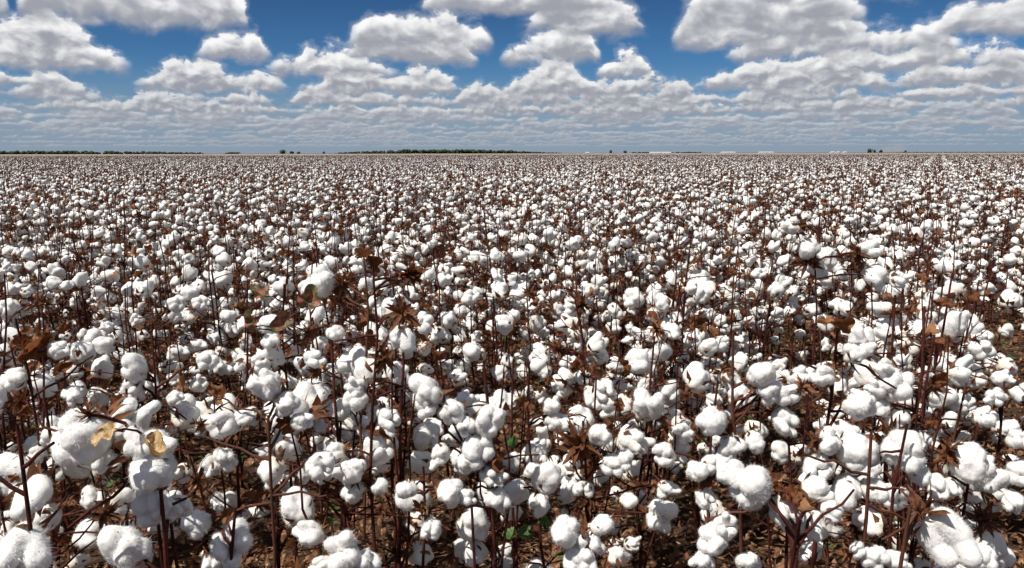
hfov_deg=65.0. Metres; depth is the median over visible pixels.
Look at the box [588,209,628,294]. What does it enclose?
cotton plant
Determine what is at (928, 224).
cotton plant
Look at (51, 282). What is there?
cotton plant
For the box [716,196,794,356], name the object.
cotton plant
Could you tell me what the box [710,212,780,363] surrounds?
cotton plant
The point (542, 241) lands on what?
cotton plant
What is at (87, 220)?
cotton plant
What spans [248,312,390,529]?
cotton plant
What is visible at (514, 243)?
cotton plant
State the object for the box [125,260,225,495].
cotton plant
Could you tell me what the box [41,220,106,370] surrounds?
cotton plant
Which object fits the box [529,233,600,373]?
cotton plant
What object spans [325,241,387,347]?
cotton plant
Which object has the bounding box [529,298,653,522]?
cotton plant
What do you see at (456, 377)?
cotton plant
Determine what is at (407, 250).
cotton plant
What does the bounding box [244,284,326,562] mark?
cotton plant
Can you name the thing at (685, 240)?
cotton plant
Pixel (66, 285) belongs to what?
cotton plant
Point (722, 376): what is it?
cotton plant
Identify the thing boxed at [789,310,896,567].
cotton plant
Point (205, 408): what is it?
cotton plant
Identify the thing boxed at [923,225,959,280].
cotton plant
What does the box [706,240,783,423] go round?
cotton plant
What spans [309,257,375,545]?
cotton plant
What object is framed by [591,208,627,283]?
cotton plant
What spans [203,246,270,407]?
cotton plant
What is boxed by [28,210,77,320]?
cotton plant
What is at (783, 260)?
cotton plant
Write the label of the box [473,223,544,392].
cotton plant
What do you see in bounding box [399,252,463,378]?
cotton plant
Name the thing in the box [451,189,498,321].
cotton plant
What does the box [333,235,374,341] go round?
cotton plant
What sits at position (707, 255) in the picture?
cotton plant
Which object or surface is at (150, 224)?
cotton plant
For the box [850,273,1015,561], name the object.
cotton plant
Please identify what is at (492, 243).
cotton plant
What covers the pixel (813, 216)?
cotton plant
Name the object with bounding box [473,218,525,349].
cotton plant
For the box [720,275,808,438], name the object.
cotton plant
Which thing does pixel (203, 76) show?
sky
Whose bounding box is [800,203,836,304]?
cotton plant
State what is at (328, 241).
cotton plant
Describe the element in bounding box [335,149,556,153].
wood
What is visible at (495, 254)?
cotton plant
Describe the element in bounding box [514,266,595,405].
cotton plant
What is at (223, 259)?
cotton plant
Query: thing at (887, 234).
cotton plant
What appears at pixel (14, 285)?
cotton plant
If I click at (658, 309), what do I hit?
cotton plant
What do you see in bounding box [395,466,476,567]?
cotton plant
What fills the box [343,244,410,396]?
cotton plant
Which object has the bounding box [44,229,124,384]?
cotton plant
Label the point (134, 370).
cotton plant
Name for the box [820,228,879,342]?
cotton plant
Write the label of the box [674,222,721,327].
cotton plant
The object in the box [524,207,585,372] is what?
cotton plant
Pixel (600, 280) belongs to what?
cotton plant
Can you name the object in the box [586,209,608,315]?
cotton plant
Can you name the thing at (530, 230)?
cotton plant
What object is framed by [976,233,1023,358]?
cotton plant
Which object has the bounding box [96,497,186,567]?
cotton plant
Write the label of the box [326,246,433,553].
cotton plant
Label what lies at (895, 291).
cotton plant
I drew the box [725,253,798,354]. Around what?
cotton plant
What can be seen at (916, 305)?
cotton plant
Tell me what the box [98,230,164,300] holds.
cotton plant
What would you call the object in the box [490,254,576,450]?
cotton plant
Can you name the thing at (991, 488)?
cotton plant
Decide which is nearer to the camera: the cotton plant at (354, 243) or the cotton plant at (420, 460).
the cotton plant at (420, 460)
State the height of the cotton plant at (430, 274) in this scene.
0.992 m
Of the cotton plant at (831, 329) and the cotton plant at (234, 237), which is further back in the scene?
the cotton plant at (234, 237)
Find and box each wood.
[0,150,202,153]
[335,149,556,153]
[631,152,700,152]
[867,152,1023,152]
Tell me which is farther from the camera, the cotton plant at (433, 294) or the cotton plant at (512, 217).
the cotton plant at (512, 217)
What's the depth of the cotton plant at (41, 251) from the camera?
6.45 m
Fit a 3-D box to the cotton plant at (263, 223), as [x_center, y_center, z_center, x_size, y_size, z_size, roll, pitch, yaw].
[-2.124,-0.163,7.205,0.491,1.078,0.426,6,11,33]
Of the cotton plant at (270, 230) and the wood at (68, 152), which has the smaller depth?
the cotton plant at (270, 230)
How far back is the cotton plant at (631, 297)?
3.84 m
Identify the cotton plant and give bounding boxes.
[0,206,37,323]
[0,229,50,362]
[0,232,57,418]
[0,245,31,326]
[0,246,24,320]
[0,272,42,433]
[0,273,73,479]
[0,314,100,519]
[0,319,105,565]
[0,337,122,562]
[0,368,113,567]
[0,400,185,567]
[0,424,61,567]
[1,225,55,323]
[1,257,23,298]
[1,311,124,554]
[10,236,93,415]
[11,264,92,431]
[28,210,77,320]
[33,218,70,337]
[34,250,97,406]
[38,223,150,386]
[39,210,112,322]
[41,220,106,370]
[43,388,192,567]
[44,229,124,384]
[45,254,125,402]
[49,223,120,384]
[51,332,238,567]
[53,376,211,567]
[60,211,115,316]
[62,259,168,390]
[66,203,122,293]
[71,213,123,286]
[81,256,199,535]
[82,285,205,559]
[83,231,161,341]
[86,200,159,343]
[94,197,154,327]
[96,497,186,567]
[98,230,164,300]
[99,243,167,347]
[103,294,218,436]
[105,211,174,350]
[109,254,214,455]
[115,235,232,440]
[119,201,169,331]
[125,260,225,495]
[143,220,189,307]
[145,228,208,332]
[146,328,302,539]
[153,264,234,388]
[157,229,220,336]
[160,231,240,336]
[162,270,261,497]
[164,244,248,485]
[166,221,209,338]
[179,505,263,567]
[182,216,214,282]
[189,275,337,567]
[196,200,247,337]
[199,212,263,347]
[200,206,253,334]
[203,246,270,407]
[206,250,292,434]
[206,368,335,567]
[207,273,299,442]
[214,215,257,310]
[215,221,264,347]
[215,227,291,405]
[215,230,297,338]
[225,245,298,348]
[227,247,332,388]
[234,256,360,555]
[235,219,278,319]
[235,226,298,308]
[237,219,303,332]
[244,205,298,288]
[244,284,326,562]
[246,302,440,556]
[248,205,304,299]
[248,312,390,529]
[251,204,325,374]
[251,318,406,528]
[256,340,466,567]
[265,208,308,324]
[268,224,308,345]
[273,219,322,320]
[273,248,374,445]
[280,208,357,335]
[291,316,491,567]
[292,216,375,385]
[295,259,389,393]
[301,208,323,262]
[304,188,352,278]
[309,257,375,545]
[311,521,382,567]
[320,213,367,314]
[320,268,401,398]
[322,223,384,344]
[324,211,367,312]
[325,219,367,324]
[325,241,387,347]
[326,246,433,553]
[329,209,372,296]
[329,272,449,551]
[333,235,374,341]
[341,321,467,540]
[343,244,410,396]
[348,229,428,390]
[352,215,420,396]
[358,280,451,519]
[359,201,402,280]
[372,214,433,310]
[375,229,422,288]
[376,218,432,285]
[377,229,410,284]
[377,286,470,484]
[379,236,458,371]
[389,230,435,357]
[391,196,437,302]
[391,216,423,303]
[394,361,561,567]
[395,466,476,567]
[398,256,487,511]
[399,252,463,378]
[406,368,552,567]
[408,370,539,567]
[410,217,467,349]
[417,204,463,309]
[417,205,483,392]
[421,203,473,304]
[423,248,498,374]
[430,286,522,484]
[431,234,473,299]
[433,190,485,309]
[435,226,509,384]
[446,208,538,449]
[450,204,511,376]
[450,359,631,567]
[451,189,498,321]
[451,251,526,395]
[453,259,535,450]
[460,221,494,334]
[467,216,509,325]
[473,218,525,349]
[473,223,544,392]
[479,217,549,356]
[481,200,517,307]
[487,214,541,322]
[489,225,530,273]
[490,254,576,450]
[499,367,649,567]
[499,395,573,567]
[501,224,543,324]
[502,216,553,326]
[503,197,544,287]
[507,205,543,278]
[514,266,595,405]
[514,326,638,558]
[515,213,564,341]
[520,273,614,404]
[523,253,591,399]
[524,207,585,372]
[526,264,656,558]
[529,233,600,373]
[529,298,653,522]
[536,201,587,352]
[542,255,621,396]
[548,509,614,567]
[550,196,595,272]
[550,212,590,285]
[550,218,616,325]
[551,414,681,522]
[552,251,607,385]
[553,209,593,271]
[557,225,605,283]
[558,336,714,567]
[567,211,618,324]
[567,222,608,324]
[581,201,614,275]
[581,246,645,371]
[585,230,635,369]
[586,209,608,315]
[587,210,649,374]
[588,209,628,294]
[588,218,662,374]
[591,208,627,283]
[597,218,650,358]
[600,195,647,294]
[600,238,650,354]
[606,236,668,331]
[606,276,726,520]
[609,219,657,348]
[611,287,734,559]
[617,286,728,478]
[623,232,715,369]
[628,228,737,500]
[628,283,743,528]
[631,254,728,476]
[640,207,694,294]
[643,208,699,298]
[643,316,767,552]
[647,219,707,349]
[652,380,718,516]
[660,245,761,445]
[665,199,705,324]
[665,224,712,304]
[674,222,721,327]
[683,206,724,275]
[687,213,738,283]
[687,510,762,567]
[691,199,739,306]
[695,209,741,326]
[695,332,817,552]
[697,211,734,302]
[697,246,787,454]
[700,335,878,567]
[704,204,753,305]
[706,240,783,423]
[707,210,765,358]
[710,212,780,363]
[715,249,792,352]
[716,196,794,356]
[716,459,854,567]
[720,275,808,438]
[724,251,820,461]
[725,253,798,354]
[729,199,809,348]
[734,209,809,358]
[734,225,794,340]
[741,240,797,359]
[746,246,810,428]
[750,225,794,338]
[750,233,805,355]
[768,332,892,567]
[770,214,820,353]
[780,213,913,567]
[788,224,840,363]
[789,235,858,362]
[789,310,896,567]
[793,214,847,337]
[793,219,856,345]
[794,306,1009,567]
[795,204,853,333]
[798,295,1016,567]
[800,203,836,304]
[802,197,840,327]
[804,204,852,333]
[804,431,912,567]
[806,229,852,336]
[808,342,974,560]
[812,220,888,386]
[812,275,924,567]
[813,217,857,345]
[816,268,934,428]
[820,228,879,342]
[823,292,915,430]
[829,306,946,546]
[831,251,915,367]
[837,382,1023,567]
[845,282,984,499]
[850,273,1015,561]
[860,237,935,319]
[860,292,1018,537]
[861,204,935,310]
[864,213,925,272]
[865,226,937,321]
[866,243,932,324]
[867,412,931,567]
[872,259,958,358]
[872,335,967,562]
[876,210,911,300]
[877,228,950,413]
[877,277,1022,553]
[879,264,959,413]
[880,221,964,318]
[880,280,937,479]
[882,476,999,567]
[884,219,950,259]
[885,215,946,285]
[887,218,957,310]
[896,280,1017,504]
[897,268,980,364]
[901,237,972,309]
[902,207,963,274]
[909,244,996,415]
[913,260,1023,509]
[921,211,963,281]
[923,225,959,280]
[925,216,967,288]
[925,412,997,519]
[927,215,987,284]
[929,223,981,284]
[934,235,1021,407]
[953,246,991,316]
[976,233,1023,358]
[983,381,1023,525]
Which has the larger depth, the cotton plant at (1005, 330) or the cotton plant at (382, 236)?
the cotton plant at (382, 236)
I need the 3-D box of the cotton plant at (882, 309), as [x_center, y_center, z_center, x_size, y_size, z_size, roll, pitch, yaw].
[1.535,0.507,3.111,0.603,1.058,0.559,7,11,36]
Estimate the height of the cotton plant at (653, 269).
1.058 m
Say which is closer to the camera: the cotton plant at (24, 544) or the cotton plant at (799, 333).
the cotton plant at (24, 544)
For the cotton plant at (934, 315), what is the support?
on the ground
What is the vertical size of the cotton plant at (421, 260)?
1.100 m
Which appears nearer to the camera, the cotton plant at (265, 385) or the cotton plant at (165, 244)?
the cotton plant at (265, 385)
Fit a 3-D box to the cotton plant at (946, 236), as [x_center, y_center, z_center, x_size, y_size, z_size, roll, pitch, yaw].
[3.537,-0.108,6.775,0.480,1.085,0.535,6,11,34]
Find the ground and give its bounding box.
[0,152,1023,567]
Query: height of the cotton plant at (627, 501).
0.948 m
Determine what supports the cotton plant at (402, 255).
on the ground
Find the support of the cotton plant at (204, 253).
on the ground
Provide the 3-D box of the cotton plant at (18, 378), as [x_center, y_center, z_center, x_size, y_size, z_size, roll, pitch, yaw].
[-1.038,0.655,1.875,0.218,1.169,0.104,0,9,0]
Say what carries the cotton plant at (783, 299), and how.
on the ground
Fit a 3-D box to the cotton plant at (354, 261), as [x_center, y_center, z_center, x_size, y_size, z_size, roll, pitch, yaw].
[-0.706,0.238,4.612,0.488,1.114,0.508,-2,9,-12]
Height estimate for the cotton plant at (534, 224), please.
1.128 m
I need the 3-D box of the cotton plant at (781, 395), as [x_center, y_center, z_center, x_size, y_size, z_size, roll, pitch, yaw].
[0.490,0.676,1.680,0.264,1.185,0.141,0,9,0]
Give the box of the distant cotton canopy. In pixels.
[0,153,1023,156]
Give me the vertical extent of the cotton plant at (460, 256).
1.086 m
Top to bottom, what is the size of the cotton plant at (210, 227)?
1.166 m
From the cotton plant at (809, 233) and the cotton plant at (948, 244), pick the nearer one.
the cotton plant at (948, 244)
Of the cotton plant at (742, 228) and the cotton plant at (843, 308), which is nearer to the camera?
the cotton plant at (843, 308)
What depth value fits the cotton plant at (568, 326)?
2.79 m
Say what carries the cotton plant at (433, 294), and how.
on the ground
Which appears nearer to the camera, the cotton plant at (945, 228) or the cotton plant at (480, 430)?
the cotton plant at (480, 430)
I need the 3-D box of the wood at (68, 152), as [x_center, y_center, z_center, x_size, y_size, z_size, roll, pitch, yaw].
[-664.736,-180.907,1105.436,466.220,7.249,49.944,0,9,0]
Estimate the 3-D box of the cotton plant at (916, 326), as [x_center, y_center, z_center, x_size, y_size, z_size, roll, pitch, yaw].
[1.499,0.559,2.812,0.518,1.048,0.466,6,11,34]
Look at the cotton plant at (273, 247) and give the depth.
6.13 m
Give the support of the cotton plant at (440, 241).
on the ground
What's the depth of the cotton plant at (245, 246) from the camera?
6.21 m
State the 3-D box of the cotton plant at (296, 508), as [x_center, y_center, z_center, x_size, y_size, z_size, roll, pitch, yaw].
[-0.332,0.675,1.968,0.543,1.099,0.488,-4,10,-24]
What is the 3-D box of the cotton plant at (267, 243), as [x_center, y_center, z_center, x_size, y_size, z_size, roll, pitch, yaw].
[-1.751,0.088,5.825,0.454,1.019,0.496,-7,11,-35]
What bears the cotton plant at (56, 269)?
on the ground
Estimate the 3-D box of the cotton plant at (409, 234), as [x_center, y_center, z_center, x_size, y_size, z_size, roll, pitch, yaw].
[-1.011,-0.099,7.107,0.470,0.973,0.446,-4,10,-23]
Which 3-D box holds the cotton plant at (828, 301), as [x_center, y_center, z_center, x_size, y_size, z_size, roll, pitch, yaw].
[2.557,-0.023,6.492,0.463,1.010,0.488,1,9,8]
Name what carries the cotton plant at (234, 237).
on the ground
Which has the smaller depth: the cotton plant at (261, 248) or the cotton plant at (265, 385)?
the cotton plant at (265, 385)
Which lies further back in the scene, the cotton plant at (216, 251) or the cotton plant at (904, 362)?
the cotton plant at (216, 251)
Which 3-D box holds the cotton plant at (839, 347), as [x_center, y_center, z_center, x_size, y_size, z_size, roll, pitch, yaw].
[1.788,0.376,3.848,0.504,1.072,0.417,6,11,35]
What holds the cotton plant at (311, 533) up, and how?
on the ground
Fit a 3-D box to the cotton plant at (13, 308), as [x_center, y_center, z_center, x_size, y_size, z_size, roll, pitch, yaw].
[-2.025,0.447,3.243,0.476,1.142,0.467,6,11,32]
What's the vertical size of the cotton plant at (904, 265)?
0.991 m
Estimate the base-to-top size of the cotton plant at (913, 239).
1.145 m
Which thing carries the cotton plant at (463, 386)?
on the ground
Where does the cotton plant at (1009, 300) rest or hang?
on the ground
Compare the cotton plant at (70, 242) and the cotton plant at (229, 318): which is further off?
the cotton plant at (70, 242)
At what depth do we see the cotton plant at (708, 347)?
2.92 m
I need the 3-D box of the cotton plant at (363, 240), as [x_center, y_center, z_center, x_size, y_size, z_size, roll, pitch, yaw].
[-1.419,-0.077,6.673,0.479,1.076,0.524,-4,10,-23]
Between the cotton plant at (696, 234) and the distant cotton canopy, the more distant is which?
the distant cotton canopy
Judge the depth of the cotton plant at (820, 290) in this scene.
5.32 m
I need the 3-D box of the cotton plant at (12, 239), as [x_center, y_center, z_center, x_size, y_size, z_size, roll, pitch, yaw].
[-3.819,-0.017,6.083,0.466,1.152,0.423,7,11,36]
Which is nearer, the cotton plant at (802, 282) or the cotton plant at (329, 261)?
the cotton plant at (329, 261)
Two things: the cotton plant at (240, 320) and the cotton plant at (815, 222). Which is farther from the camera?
the cotton plant at (815, 222)
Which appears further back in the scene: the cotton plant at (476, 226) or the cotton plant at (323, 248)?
the cotton plant at (476, 226)
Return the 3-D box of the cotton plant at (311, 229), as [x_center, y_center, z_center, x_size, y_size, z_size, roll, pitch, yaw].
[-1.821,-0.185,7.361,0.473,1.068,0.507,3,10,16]
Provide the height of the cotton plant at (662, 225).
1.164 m
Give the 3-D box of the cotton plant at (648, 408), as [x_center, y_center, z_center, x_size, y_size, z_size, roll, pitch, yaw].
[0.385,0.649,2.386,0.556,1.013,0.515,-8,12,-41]
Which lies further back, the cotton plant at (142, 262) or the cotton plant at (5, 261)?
the cotton plant at (5, 261)
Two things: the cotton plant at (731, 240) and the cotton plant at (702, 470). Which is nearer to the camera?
the cotton plant at (702, 470)
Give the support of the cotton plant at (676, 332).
on the ground
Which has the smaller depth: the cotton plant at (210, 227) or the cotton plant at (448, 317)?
the cotton plant at (448, 317)
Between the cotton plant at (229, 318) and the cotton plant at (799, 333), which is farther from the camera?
the cotton plant at (799, 333)
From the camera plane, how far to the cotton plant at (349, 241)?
6.94 m
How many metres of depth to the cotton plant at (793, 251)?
5.56 m
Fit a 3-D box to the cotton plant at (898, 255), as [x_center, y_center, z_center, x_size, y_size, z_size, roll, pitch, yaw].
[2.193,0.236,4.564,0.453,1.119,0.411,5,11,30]
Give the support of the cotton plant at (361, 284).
on the ground
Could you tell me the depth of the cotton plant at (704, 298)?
3.63 m
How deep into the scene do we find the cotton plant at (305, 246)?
4.70 m
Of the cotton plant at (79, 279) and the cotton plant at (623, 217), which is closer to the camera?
the cotton plant at (79, 279)
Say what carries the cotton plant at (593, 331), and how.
on the ground
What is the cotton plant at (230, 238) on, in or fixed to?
on the ground
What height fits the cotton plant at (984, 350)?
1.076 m
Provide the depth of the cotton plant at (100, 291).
4.04 m
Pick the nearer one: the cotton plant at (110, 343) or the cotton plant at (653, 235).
the cotton plant at (110, 343)
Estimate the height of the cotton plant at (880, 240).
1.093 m
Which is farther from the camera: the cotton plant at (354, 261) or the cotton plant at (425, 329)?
the cotton plant at (354, 261)
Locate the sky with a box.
[0,0,1023,153]
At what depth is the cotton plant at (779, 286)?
3.89 m
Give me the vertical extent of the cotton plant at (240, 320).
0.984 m
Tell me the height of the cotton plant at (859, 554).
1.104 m
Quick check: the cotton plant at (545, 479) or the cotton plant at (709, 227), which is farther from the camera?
the cotton plant at (709, 227)
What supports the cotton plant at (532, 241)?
on the ground
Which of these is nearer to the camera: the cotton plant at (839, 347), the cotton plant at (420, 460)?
the cotton plant at (420, 460)
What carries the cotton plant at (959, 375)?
on the ground
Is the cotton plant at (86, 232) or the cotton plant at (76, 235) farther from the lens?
the cotton plant at (86, 232)
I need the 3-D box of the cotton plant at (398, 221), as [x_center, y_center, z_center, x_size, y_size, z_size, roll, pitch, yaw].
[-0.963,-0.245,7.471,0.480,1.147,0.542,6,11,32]
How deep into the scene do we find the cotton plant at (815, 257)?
2.71 m
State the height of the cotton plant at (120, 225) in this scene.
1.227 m
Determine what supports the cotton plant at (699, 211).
on the ground
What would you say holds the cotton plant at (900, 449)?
on the ground
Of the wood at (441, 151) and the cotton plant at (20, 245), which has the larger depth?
the wood at (441, 151)
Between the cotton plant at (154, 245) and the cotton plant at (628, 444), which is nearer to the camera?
the cotton plant at (628, 444)
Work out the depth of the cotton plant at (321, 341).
3.86 m
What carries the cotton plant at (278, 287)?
on the ground
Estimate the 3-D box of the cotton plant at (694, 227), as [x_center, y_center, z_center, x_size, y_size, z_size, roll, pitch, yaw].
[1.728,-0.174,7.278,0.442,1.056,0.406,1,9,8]
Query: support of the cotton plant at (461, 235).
on the ground
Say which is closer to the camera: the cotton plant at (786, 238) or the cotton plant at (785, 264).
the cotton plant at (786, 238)
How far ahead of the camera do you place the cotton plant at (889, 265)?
3.94 m
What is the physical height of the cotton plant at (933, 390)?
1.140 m
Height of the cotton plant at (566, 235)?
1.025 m
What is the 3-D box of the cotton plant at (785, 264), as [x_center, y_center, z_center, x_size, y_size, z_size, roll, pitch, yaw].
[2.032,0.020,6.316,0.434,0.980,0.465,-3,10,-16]
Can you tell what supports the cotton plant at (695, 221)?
on the ground
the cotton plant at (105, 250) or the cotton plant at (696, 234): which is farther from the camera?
the cotton plant at (696, 234)
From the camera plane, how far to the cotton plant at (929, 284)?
4.24 m
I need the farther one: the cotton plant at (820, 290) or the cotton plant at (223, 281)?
the cotton plant at (820, 290)
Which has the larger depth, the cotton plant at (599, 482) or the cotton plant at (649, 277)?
the cotton plant at (649, 277)
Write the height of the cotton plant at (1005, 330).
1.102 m
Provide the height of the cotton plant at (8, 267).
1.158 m
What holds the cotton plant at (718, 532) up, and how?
on the ground
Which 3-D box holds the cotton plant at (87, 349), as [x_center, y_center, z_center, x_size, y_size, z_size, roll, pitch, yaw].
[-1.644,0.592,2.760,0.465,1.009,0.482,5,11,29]
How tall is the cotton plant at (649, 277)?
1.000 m
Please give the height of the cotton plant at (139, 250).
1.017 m
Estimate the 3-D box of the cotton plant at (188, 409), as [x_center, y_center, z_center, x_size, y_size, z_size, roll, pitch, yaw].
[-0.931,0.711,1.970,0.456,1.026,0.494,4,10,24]
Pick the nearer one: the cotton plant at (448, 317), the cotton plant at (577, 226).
the cotton plant at (448, 317)
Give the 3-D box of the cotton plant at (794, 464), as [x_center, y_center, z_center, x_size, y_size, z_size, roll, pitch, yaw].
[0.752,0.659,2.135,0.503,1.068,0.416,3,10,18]
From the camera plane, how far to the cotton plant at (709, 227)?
6.76 m
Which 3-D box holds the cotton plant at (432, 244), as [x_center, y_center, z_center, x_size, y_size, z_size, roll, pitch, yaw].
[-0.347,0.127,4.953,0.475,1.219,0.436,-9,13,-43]
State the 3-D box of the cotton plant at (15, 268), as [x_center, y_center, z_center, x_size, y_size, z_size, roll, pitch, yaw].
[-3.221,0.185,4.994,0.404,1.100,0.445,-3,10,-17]
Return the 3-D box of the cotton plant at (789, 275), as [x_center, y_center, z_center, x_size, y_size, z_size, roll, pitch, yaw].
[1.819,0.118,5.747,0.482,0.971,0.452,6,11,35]
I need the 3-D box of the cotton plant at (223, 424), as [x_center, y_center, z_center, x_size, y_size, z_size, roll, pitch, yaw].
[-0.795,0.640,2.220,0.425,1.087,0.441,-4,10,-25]
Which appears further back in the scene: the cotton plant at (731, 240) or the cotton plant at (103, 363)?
the cotton plant at (731, 240)
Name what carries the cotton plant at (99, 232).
on the ground
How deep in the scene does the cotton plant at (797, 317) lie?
5.29 m
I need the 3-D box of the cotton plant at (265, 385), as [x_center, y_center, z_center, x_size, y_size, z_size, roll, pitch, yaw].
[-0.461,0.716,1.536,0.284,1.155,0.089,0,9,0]
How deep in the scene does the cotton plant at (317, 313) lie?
2.76 m
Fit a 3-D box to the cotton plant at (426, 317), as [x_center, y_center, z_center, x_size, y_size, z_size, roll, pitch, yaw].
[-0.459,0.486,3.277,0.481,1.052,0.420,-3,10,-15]
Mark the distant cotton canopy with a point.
(180, 155)
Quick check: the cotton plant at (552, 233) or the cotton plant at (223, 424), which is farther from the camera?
the cotton plant at (552, 233)
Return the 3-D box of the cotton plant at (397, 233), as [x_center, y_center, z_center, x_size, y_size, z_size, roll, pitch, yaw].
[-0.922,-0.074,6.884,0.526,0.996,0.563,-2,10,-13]
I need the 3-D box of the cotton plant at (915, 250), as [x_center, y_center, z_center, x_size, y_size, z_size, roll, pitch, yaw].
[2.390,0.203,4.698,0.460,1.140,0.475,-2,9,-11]
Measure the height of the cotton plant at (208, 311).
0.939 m
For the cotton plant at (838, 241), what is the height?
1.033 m
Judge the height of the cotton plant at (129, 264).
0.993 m
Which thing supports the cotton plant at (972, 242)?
on the ground
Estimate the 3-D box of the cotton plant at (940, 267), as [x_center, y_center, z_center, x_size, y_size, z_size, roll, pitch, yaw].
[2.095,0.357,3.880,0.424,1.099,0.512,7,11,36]
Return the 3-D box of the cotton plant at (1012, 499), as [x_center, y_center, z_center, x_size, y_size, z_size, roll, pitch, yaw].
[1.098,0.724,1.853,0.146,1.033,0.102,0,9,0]
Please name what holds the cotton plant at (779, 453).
on the ground
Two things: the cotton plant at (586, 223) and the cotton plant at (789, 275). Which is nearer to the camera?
the cotton plant at (789, 275)
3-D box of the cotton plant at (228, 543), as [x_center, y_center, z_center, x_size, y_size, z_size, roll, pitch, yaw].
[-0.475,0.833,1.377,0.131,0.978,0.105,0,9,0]
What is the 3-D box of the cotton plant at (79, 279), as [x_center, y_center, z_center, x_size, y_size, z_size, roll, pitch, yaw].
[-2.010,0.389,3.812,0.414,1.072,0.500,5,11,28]
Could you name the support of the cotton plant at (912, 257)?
on the ground
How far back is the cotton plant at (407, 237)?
6.18 m
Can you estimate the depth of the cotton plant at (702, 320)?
3.44 m
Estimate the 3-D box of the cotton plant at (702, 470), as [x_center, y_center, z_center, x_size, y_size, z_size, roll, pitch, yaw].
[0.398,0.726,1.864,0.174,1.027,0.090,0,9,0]
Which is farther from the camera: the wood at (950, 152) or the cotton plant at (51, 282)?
the wood at (950, 152)
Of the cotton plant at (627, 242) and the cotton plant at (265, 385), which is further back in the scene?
the cotton plant at (627, 242)
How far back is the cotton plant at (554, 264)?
6.87 m
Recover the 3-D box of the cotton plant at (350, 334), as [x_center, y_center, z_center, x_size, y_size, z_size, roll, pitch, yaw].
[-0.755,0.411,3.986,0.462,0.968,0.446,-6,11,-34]
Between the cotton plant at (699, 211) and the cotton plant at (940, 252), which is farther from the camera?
the cotton plant at (699, 211)
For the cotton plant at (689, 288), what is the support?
on the ground
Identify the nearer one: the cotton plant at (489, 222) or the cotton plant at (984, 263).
the cotton plant at (984, 263)
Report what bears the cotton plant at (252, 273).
on the ground
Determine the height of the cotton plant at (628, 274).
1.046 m
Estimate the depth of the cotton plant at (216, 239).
5.55 m
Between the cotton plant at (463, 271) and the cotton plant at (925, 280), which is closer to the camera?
the cotton plant at (925, 280)
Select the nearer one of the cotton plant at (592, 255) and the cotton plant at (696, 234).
the cotton plant at (592, 255)
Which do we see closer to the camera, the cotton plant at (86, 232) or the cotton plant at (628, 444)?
the cotton plant at (628, 444)
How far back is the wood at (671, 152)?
1239.05 m
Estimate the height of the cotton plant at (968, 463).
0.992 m
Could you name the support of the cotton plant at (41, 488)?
on the ground
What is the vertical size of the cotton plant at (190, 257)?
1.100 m
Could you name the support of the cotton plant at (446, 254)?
on the ground
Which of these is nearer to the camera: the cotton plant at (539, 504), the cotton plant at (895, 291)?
the cotton plant at (539, 504)
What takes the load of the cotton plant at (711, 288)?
on the ground
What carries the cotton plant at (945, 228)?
on the ground
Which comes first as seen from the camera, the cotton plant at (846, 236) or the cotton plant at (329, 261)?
the cotton plant at (329, 261)
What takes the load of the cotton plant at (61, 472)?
on the ground
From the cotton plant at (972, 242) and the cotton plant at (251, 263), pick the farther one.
the cotton plant at (972, 242)
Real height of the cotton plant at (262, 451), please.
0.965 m
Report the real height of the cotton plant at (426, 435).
1.113 m
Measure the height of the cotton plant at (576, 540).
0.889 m
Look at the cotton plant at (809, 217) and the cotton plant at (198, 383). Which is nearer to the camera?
the cotton plant at (198, 383)
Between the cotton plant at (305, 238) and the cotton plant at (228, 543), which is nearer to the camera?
the cotton plant at (228, 543)
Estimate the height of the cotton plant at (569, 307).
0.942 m
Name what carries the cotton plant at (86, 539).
on the ground
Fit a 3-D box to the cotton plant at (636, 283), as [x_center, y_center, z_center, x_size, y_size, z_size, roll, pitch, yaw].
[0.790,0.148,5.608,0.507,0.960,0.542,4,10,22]
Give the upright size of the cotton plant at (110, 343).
1.078 m
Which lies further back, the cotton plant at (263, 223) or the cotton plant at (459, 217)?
the cotton plant at (263, 223)
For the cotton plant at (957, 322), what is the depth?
2.28 m
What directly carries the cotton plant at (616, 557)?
on the ground
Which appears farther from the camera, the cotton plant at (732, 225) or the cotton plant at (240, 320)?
the cotton plant at (732, 225)
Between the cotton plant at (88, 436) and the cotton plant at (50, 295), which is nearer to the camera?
the cotton plant at (88, 436)
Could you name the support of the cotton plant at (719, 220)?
on the ground
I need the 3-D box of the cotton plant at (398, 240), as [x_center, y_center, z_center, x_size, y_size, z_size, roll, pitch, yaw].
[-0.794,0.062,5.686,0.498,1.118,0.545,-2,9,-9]
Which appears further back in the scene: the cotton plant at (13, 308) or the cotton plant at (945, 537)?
the cotton plant at (13, 308)
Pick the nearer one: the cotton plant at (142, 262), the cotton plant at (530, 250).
the cotton plant at (142, 262)
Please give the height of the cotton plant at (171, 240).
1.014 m
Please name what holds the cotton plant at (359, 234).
on the ground
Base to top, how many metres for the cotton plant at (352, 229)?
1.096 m
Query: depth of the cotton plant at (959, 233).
6.42 m
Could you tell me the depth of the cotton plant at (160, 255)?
5.41 m
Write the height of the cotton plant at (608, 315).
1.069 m
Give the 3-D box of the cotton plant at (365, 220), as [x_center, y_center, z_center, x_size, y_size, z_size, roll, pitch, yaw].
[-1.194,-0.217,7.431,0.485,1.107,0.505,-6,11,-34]
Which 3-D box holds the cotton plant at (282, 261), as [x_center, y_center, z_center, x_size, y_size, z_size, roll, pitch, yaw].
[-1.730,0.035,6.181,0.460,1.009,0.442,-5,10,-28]

